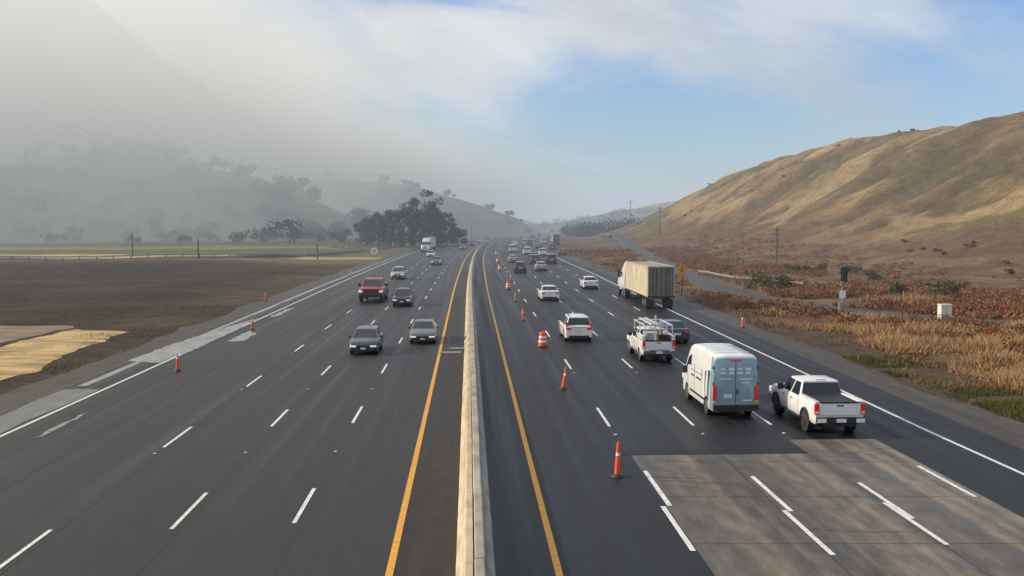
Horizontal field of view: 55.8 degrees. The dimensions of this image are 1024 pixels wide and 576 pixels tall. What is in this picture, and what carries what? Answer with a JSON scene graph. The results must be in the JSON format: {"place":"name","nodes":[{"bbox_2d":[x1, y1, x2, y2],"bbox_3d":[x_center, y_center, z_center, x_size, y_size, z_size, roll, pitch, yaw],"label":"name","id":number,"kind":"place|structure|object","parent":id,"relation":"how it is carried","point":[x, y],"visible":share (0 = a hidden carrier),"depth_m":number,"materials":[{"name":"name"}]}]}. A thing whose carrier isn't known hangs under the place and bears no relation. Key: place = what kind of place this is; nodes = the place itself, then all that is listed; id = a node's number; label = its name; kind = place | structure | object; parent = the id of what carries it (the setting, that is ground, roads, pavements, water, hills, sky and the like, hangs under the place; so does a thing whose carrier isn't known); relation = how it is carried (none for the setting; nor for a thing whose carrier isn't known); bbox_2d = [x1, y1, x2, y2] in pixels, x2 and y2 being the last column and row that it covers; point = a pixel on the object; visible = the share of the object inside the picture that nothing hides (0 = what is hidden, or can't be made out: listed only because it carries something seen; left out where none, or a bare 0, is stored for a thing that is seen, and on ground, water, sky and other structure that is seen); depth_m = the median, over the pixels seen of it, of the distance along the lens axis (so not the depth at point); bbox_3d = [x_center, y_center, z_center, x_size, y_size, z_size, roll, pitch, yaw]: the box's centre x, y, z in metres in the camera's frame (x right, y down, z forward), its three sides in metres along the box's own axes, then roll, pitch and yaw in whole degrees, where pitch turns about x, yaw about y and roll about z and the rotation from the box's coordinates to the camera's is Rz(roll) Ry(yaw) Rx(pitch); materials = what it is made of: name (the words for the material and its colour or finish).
{"place":"outdoors","nodes":[
{"label":"outdoors","id":0,"kind":"place"},
{"bbox_2d":[0,245,400,260],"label":"side road","id":1,"kind":"structure","parent":0,"point":[279,255],"depth_m":236.96,"materials":[{"name":"grey asphalt"}]},
{"bbox_2d":[393,241,485,575],"bbox_3d":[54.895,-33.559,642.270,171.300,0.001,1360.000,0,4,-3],"label":"median shoulder asphalt","id":2,"kind":"structure","parent":0,"point":[428,544],"depth_m":34.61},
{"bbox_2d":[440,347,463,352],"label":"drain inlet","id":3,"kind":"object","parent":2,"relation":"on","point":[452,351],"visible":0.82,"depth_m":67.73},
{"bbox_2d":[0,0,1023,422],"bbox_3d":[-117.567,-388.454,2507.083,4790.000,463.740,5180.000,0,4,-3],"label":"ground terrain","id":4,"kind":"structure","parent":0,"point":[90,66],"depth_m":328.78,"materials":[{"name":"soil"}]},
{"bbox_2d":[0,325,73,342],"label":"graded dirt slope","id":5,"kind":"structure","parent":4,"relation":"on","point":[9,333],"depth_m":81.03,"materials":[{"name":"brown soil"}]},
{"bbox_2d":[0,329,129,380],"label":"straw mulch slope","id":6,"kind":"structure","parent":4,"relation":"on","point":[22,357],"depth_m":69.25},
{"bbox_2d":[131,233,132,256],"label":"utility pole","id":7,"kind":"object","parent":4,"relation":"on","point":[132,243],"visible":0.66,"depth_m":240.99,"materials":[{"name":"brown wood"}]},
{"bbox_2d":[1,261,362,373],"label":"roadside weeds","id":8,"kind":"object","parent":4,"relation":"on","point":[319,266],"visible":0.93,"depth_m":93.55,"materials":[{"name":"brown plant"}]},
{"bbox_2d":[0,248,369,260],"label":"guardrail","id":9,"kind":"object","parent":4,"relation":"on","point":[62,257],"visible":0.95,"depth_m":225.94,"materials":[{"name":"metal"}]},
{"bbox_2d":[0,236,480,413],"bbox_3d":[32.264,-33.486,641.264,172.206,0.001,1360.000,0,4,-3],"label":"gravel shoulder","id":10,"kind":"object","parent":4,"relation":"on","point":[19,397],"visible":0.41,"depth_m":66.99},
{"bbox_2d":[0,231,557,575],"bbox_3d":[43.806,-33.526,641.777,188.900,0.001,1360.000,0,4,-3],"label":"road","id":11,"kind":"structure","parent":4,"relation":"on","point":[239,522],"depth_m":37.94,"materials":[{"name":"grey asphalt"}]},
{"bbox_2d":[0,389,99,432],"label":"damp shoulder","id":12,"kind":"object","parent":11,"relation":"on","point":[35,408],"visible":1,"depth_m":47.47},
{"bbox_2d":[35,411,90,437],"bbox_3d":[-20.093,6.088,43.362,0.357,0.001,5.794,0,4,-3],"label":"lane line","id":13,"kind":"object","parent":11,"relation":"on","point":[57,426],"visible":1,"depth_m":42.76,"materials":[{"name":"white paint"}]},
{"bbox_2d":[174,354,181,370],"bbox_3d":[-20.411,4.553,58.966,0.464,0.998,0.464,0,4,-3],"label":"traffic delineator post","id":14,"kind":"object","parent":11,"relation":"on","point":[177,363],"visible":1,"depth_m":58.89,"materials":[{"name":"orange plastic"}]},
{"bbox_2d":[129,318,257,362],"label":"wet pavement patch","id":15,"kind":"object","parent":11,"relation":"on","point":[172,350],"visible":0.98,"depth_m":70.66,"materials":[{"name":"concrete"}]},
{"bbox_2d":[229,330,256,340],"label":"wet pavement patch","id":16,"kind":"object","parent":11,"relation":"on","point":[245,336],"visible":1,"depth_m":76.97,"materials":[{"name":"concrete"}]},
{"bbox_2d":[79,250,414,385],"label":"concrete gutter strip","id":17,"kind":"object","parent":11,"relation":"on","point":[121,369],"visible":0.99,"depth_m":88.83,"materials":[{"name":"grey concrete"}]},
{"bbox_2d":[271,308,293,316],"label":"wet pavement patch","id":18,"kind":"object","parent":11,"relation":"on","point":[280,313],"visible":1,"depth_m":97.85,"materials":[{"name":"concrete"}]},
{"bbox_2d":[348,325,382,353],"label":"hatchback car","id":19,"kind":"object","parent":11,"relation":"on","point":[367,338],"visible":1,"depth_m":66.95,"materials":[{"name":"paint"}]},
{"bbox_2d":[358,277,388,301],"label":"red pickup truck","id":20,"kind":"object","parent":11,"relation":"on","point":[374,287],"visible":1,"depth_m":110.74,"materials":[{"name":"paint"}]},
{"bbox_2d":[390,266,406,278],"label":"suv car","id":21,"kind":"object","parent":11,"relation":"on","point":[398,272],"visible":1,"depth_m":157.05,"materials":[{"name":"silver paint"}]},
{"bbox_2d":[391,287,413,305],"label":"suv car","id":22,"kind":"object","parent":11,"relation":"on","point":[403,296],"visible":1,"depth_m":105.27,"materials":[{"name":"black paint"}]},
{"bbox_2d":[408,319,438,342],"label":"sedan car","id":23,"kind":"object","parent":11,"relation":"on","point":[424,330],"visible":1,"depth_m":72.79,"materials":[{"name":"grey paint"}]},
{"bbox_2d":[421,237,435,251],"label":"semi truck","id":24,"kind":"object","parent":11,"relation":"on","point":[427,243],"visible":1,"depth_m":312.56,"materials":[{"name":"white metal"}]},
{"bbox_2d":[426,250,435,256],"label":"sedan car","id":25,"kind":"object","parent":11,"relation":"on","point":[431,252],"visible":0.98,"depth_m":261.41,"materials":[{"name":"silver paint"}]},
{"bbox_2d":[430,256,442,264],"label":"sedan car","id":26,"kind":"object","parent":11,"relation":"on","point":[436,259],"visible":1,"depth_m":211.00,"materials":[{"name":"paint"}]},
{"bbox_2d":[0,257,873,575],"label":"asphalt seams","id":27,"kind":"object","parent":11,"relation":"on","point":[338,457],"visible":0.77,"depth_m":41.76,"materials":[{"name":"black asphalt"}]},
{"bbox_2d":[459,244,466,248],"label":"sedan car","id":28,"kind":"object","parent":11,"relation":"on","point":[463,246],"visible":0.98,"depth_m":340.45,"materials":[{"name":"black paint"}]},
{"bbox_2d":[153,268,785,453],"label":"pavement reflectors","id":29,"kind":"object","parent":11,"relation":"on","point":[372,388],"visible":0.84,"depth_m":52.15,"materials":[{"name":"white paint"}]},
{"bbox_2d":[468,240,474,245],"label":"suv car","id":30,"kind":"object","parent":11,"relation":"on","point":[471,242],"visible":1,"depth_m":402.38,"materials":[{"name":"grey paint"}]},
{"bbox_2d":[0,232,1023,567],"bbox_3d":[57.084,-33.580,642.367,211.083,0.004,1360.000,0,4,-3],"label":"white lane lines","id":31,"kind":"object","parent":11,"relation":"on","point":[786,512],"visible":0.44,"depth_m":33.35,"materials":[{"name":"paint"}]},
{"bbox_2d":[0,123,562,242],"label":"hillside trees","id":32,"kind":"object","parent":4,"relation":"on","point":[289,186],"visible":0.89,"depth_m":553.69,"materials":[{"name":"green plant"}]},
{"bbox_2d":[0,175,652,242],"bbox_3d":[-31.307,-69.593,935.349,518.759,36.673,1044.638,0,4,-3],"label":"distant trees","id":33,"kind":"object","parent":4,"relation":"on","point":[588,228],"visible":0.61,"depth_m":471.84,"materials":[{"name":"green plant"}]},
{"bbox_2d":[353,220,377,244],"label":"oak tree","id":34,"kind":"object","parent":4,"relation":"on","point":[364,227],"visible":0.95,"depth_m":399.29,"materials":[{"name":"green plant"}]},
{"bbox_2d":[371,248,377,253],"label":"round sign","id":35,"kind":"object","parent":4,"relation":"on","point":[374,250],"visible":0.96,"depth_m":265.39,"materials":[{"name":"white metal"}]},
{"bbox_2d":[360,211,389,244],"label":"oak tree","id":36,"kind":"object","parent":4,"relation":"on","point":[371,219],"visible":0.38,"depth_m":398.83,"materials":[{"name":"green plant"}]},
{"bbox_2d":[373,210,401,245],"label":"oak tree","id":37,"kind":"object","parent":4,"relation":"on","point":[383,221],"visible":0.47,"depth_m":388.10,"materials":[{"name":"green plant"}]},
{"bbox_2d":[382,208,419,246],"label":"oak tree","id":38,"kind":"object","parent":4,"relation":"on","point":[394,225],"visible":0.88,"depth_m":377.26,"materials":[{"name":"green plant"}]},
{"bbox_2d":[404,207,404,247],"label":"utility pole","id":39,"kind":"object","parent":4,"relation":"on","point":[404,227],"visible":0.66,"depth_m":368.11,"materials":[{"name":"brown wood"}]},
{"bbox_2d":[396,198,428,246],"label":"oak tree","id":40,"kind":"object","parent":4,"relation":"on","point":[421,213],"visible":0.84,"depth_m":376.76,"materials":[{"name":"green plant"}]},
{"bbox_2d":[403,190,443,241],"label":"oak tree","id":41,"kind":"object","parent":4,"relation":"on","point":[431,205],"visible":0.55,"depth_m":387.20,"materials":[{"name":"green plant"}]},
{"bbox_2d":[418,210,443,239],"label":"oak tree","id":42,"kind":"object","parent":4,"relation":"on","point":[428,233],"visible":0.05,"depth_m":426.08,"materials":[{"name":"green plant"}]},
{"bbox_2d":[422,208,452,245],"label":"oak tree","id":43,"kind":"object","parent":4,"relation":"on","point":[442,235],"visible":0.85,"depth_m":387.08,"materials":[{"name":"green plant"}]},
{"bbox_2d":[430,217,462,245],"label":"oak tree","id":44,"kind":"object","parent":4,"relation":"on","point":[451,224],"visible":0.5,"depth_m":401.57,"materials":[{"name":"green plant"}]},
{"bbox_2d":[448,227,467,244],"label":"oak tree","id":45,"kind":"object","parent":4,"relation":"on","point":[462,240],"visible":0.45,"depth_m":412.78,"materials":[{"name":"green plant"}]},
{"bbox_2d":[676,263,687,295],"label":"warning sign","id":46,"kind":"object","parent":4,"relation":"on","point":[681,268],"visible":0.93,"depth_m":121.58,"materials":[{"name":"orange metal"}]},
{"bbox_2d":[474,232,1023,575],"bbox_3d":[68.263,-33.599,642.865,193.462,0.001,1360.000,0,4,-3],"label":"freeway asphalt northbound","id":47,"kind":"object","parent":4,"relation":"on","point":[602,522],"visible":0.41,"depth_m":42.81,"materials":[{"name":"grey asphalt"}]},
{"bbox_2d":[385,232,562,575],"bbox_3d":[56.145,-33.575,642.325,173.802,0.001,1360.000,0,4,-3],"label":"yellow lane lines","id":48,"kind":"object","parent":47,"relation":"on","point":[398,534],"visible":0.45,"depth_m":34.84,"materials":[{"name":"paint"}]},
{"bbox_2d":[506,281,510,288],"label":"traffic drum","id":49,"kind":"object","parent":47,"relation":"on","point":[507,284],"visible":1,"depth_m":132.48,"materials":[{"name":"orange plastic"}]},
{"bbox_2d":[456,231,563,575],"bbox_3d":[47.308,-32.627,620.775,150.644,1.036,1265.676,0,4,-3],"label":"concrete median barrier","id":50,"kind":"object","parent":47,"relation":"on","point":[474,503],"visible":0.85,"depth_m":32.59,"materials":[{"name":"beige concrete"}]},
{"bbox_2d":[508,244,516,251],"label":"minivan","id":51,"kind":"object","parent":47,"relation":"on","point":[512,247],"visible":1,"depth_m":307.89,"materials":[{"name":"white paint"}]},
{"bbox_2d":[508,255,517,261],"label":"sedan car","id":52,"kind":"object","parent":47,"relation":"on","point":[512,257],"visible":0.97,"depth_m":224.50,"materials":[{"name":"silver paint"}]},
{"bbox_2d":[513,261,526,272],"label":"suv car","id":53,"kind":"object","parent":47,"relation":"on","point":[519,266],"visible":1,"depth_m":176.64,"materials":[{"name":"paint"}]},
{"bbox_2d":[520,243,527,248],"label":"suv car","id":54,"kind":"object","parent":47,"relation":"on","point":[523,245],"visible":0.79,"depth_m":348.81,"materials":[{"name":"silver paint"}]},
{"bbox_2d":[522,247,531,254],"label":"suv car","id":55,"kind":"object","parent":47,"relation":"on","point":[527,250],"visible":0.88,"depth_m":281.85,"materials":[{"name":"white paint"}]},
{"bbox_2d":[529,254,540,263],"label":"suv car","id":56,"kind":"object","parent":47,"relation":"on","point":[534,258],"visible":0.9,"depth_m":217.29,"materials":[{"name":"grey paint"}]},
{"bbox_2d":[534,261,546,270],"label":"sedan car","id":57,"kind":"object","parent":47,"relation":"on","point":[540,265],"visible":1,"depth_m":184.09,"materials":[{"name":"silver paint"}]},
{"bbox_2d":[537,331,547,346],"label":"traffic drum","id":58,"kind":"object","parent":47,"relation":"on","point":[542,341],"visible":1,"depth_m":70.33,"materials":[{"name":"orange plastic"}]},
{"bbox_2d":[537,248,547,255],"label":"suv car","id":59,"kind":"object","parent":47,"relation":"on","point":[542,251],"visible":0.9,"depth_m":270.24,"materials":[{"name":"white paint"}]},
{"bbox_2d":[537,285,559,300],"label":"sedan car","id":60,"kind":"object","parent":47,"relation":"on","point":[548,291],"visible":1,"depth_m":112.17,"materials":[{"name":"white paint"}]},
{"bbox_2d":[544,254,556,263],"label":"minivan","id":61,"kind":"object","parent":47,"relation":"on","point":[550,258],"visible":1,"depth_m":217.05,"materials":[{"name":"grey paint"}]},
{"bbox_2d":[548,244,555,249],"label":"suv car","id":62,"kind":"object","parent":47,"relation":"on","point":[551,246],"visible":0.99,"depth_m":331.18,"materials":[{"name":"grey paint"}]},
{"bbox_2d":[550,234,559,244],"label":"box trailer truck","id":63,"kind":"object","parent":47,"relation":"on","point":[554,238],"visible":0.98,"depth_m":402.11,"materials":[{"name":"white metal"}]},
{"bbox_2d":[557,249,566,254],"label":"sedan car","id":64,"kind":"object","parent":47,"relation":"on","point":[561,251],"visible":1,"depth_m":276.73,"materials":[{"name":"paint"}]},
{"bbox_2d":[559,366,566,389],"bbox_3d":[2.765,4.861,52.428,0.464,1.248,0.464,0,4,-3],"label":"traffic delineator post","id":65,"kind":"object","parent":47,"relation":"on","point":[562,387],"visible":1,"depth_m":52.36,"materials":[{"name":"orange plastic"}]},
{"bbox_2d":[558,313,592,339],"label":"suv car","id":66,"kind":"object","parent":47,"relation":"on","point":[575,325],"visible":1,"depth_m":73.59,"materials":[{"name":"white paint"}]},
{"bbox_2d":[579,276,598,288],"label":"sedan car","id":67,"kind":"object","parent":47,"relation":"on","point":[588,281],"visible":1,"depth_m":132.43,"materials":[{"name":"white paint"}]},
{"bbox_2d":[611,442,623,477],"bbox_3d":[3.732,6.064,34.260,0.464,1.248,0.464,0,4,-3],"label":"traffic delineator post","id":68,"kind":"object","parent":47,"relation":"on","point":[616,474],"visible":1,"depth_m":34.20,"materials":[{"name":"orange plastic"}]},
{"bbox_2d":[618,261,674,307],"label":"semi truck","id":69,"kind":"object","parent":47,"relation":"on","point":[647,281],"visible":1,"depth_m":102.36,"materials":[{"name":"beige metal"}]},
{"bbox_2d":[627,315,674,360],"bbox_3d":[9.303,3.119,65.116,2.579,3.065,6.521,0,4,-3],"label":"utility pickup truck","id":70,"kind":"object","parent":47,"relation":"on","point":[655,339],"visible":1,"depth_m":62.48,"materials":[{"name":"white paint"}]},
{"bbox_2d":[653,319,689,341],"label":"sedan car","id":71,"kind":"object","parent":47,"relation":"on","point":[681,331],"visible":0.56,"depth_m":72.38,"materials":[{"name":"blue paint"}]},
{"bbox_2d":[615,448,806,454],"bbox_3d":[7.824,6.440,38.069,7.500,0.001,0.850,0,4,-3],"label":"asphalt patch edge","id":72,"kind":"object","parent":47,"relation":"on","point":[711,451],"visible":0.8,"depth_m":38.07,"materials":[{"name":"black asphalt"}]},
{"bbox_2d":[682,343,758,413],"bbox_3d":[10.118,4.316,47.500,2.635,3.005,6.647,0,4,-3],"label":"cargo van","id":73,"kind":"object","parent":47,"relation":"on","point":[720,376],"visible":1,"depth_m":44.40,"materials":[{"name":"white paint"}]},
{"bbox_2d":[631,453,988,575],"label":"concrete pavement patch","id":74,"kind":"object","parent":47,"relation":"on","point":[810,491],"visible":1,"depth_m":29.12,"materials":[{"name":"grey concrete"}]},
{"bbox_2d":[636,448,1011,575],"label":"joint","id":75,"kind":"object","parent":74,"relation":"on","point":[814,528],"visible":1,"depth_m":27.67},
{"bbox_2d":[769,375,864,430],"bbox_3d":[13.643,5.035,43.671,2.604,2.076,6.584,0,4,-3],"label":"pickup truck","id":76,"kind":"object","parent":47,"relation":"on","point":[810,401],"visible":1,"depth_m":42.02,"materials":[{"name":"white paint"}]},
{"bbox_2d":[790,439,1023,575],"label":"concrete pavement patch","id":77,"kind":"object","parent":47,"relation":"on","point":[943,510],"visible":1,"depth_m":31.22,"materials":[{"name":"grey concrete"}]},
{"bbox_2d":[772,227,781,264],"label":"utility pole","id":78,"kind":"object","parent":4,"relation":"on","point":[777,234],"visible":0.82,"depth_m":206.97,"materials":[{"name":"brown wood"}]},
{"bbox_2d":[536,236,1023,448],"bbox_3d":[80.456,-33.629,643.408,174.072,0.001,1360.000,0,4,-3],"label":"gravel shoulder","id":79,"kind":"object","parent":4,"relation":"on","point":[1004,429],"visible":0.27,"depth_m":55.08},
{"bbox_2d":[553,250,1021,393],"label":"verge dry grass","id":80,"kind":"structure","parent":4,"relation":"on","point":[719,305],"depth_m":84.58,"materials":[{"name":"brown plant"}]},
{"bbox_2d":[566,228,1023,358],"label":"dry brush","id":81,"kind":"object","parent":4,"relation":"on","point":[993,306],"visible":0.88,"depth_m":117.72,"materials":[{"name":"brown plant"}]},
{"bbox_2d":[636,129,1015,274],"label":"hill scrub","id":82,"kind":"object","parent":4,"relation":"on","point":[1011,271],"visible":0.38,"depth_m":197.19,"materials":[{"name":"green plant"}]},
{"bbox_2d":[838,268,847,310],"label":"ramp meter signal","id":83,"kind":"object","parent":4,"relation":"on","point":[842,294],"visible":0.89,"depth_m":99.56,"materials":[{"name":"black plastic"}]},
{"bbox_2d":[720,263,972,297],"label":"green shrubs","id":84,"kind":"object","parent":4,"relation":"on","point":[935,288],"visible":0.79,"depth_m":129.54,"materials":[{"name":"green plant"}]},
{"bbox_2d":[677,279,1023,330],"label":"sparse dry grass","id":85,"kind":"structure","parent":4,"relation":"on","point":[815,327],"depth_m":94.50,"materials":[{"name":"brown plant"}]},
{"bbox_2d":[816,318,1023,394],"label":"dry grass","id":86,"kind":"structure","parent":4,"relation":"on","point":[894,341],"depth_m":68.25,"materials":[{"name":"brown plant"}]},
{"bbox_2d":[841,354,1023,422],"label":"green grass","id":87,"kind":"structure","parent":4,"relation":"on","point":[1012,408],"depth_m":51.36,"materials":[{"name":"green plant"}]},
{"bbox_2d":[937,304,952,323],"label":"utility cabinet","id":88,"kind":"object","parent":4,"relation":"on","point":[946,309],"visible":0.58,"depth_m":88.06,"materials":[{"name":"metal"}]},
{"bbox_2d":[91,0,1023,223],"label":"sky","id":89,"kind":"structure","parent":0,"point":[537,110],"materials":[{"name":"blue"}]},
{"bbox_2d":[600,233,1020,324],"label":"on ramp road","id":90,"kind":"structure","parent":0,"point":[622,240],"depth_m":140.00,"materials":[{"name":"grey asphalt"}]},
{"bbox_2d":[698,270,804,287],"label":"guardrail","id":91,"kind":"object","parent":90,"relation":"on","point":[712,273],"visible":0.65,"depth_m":155.44,"materials":[{"name":"metal"}]}
]}

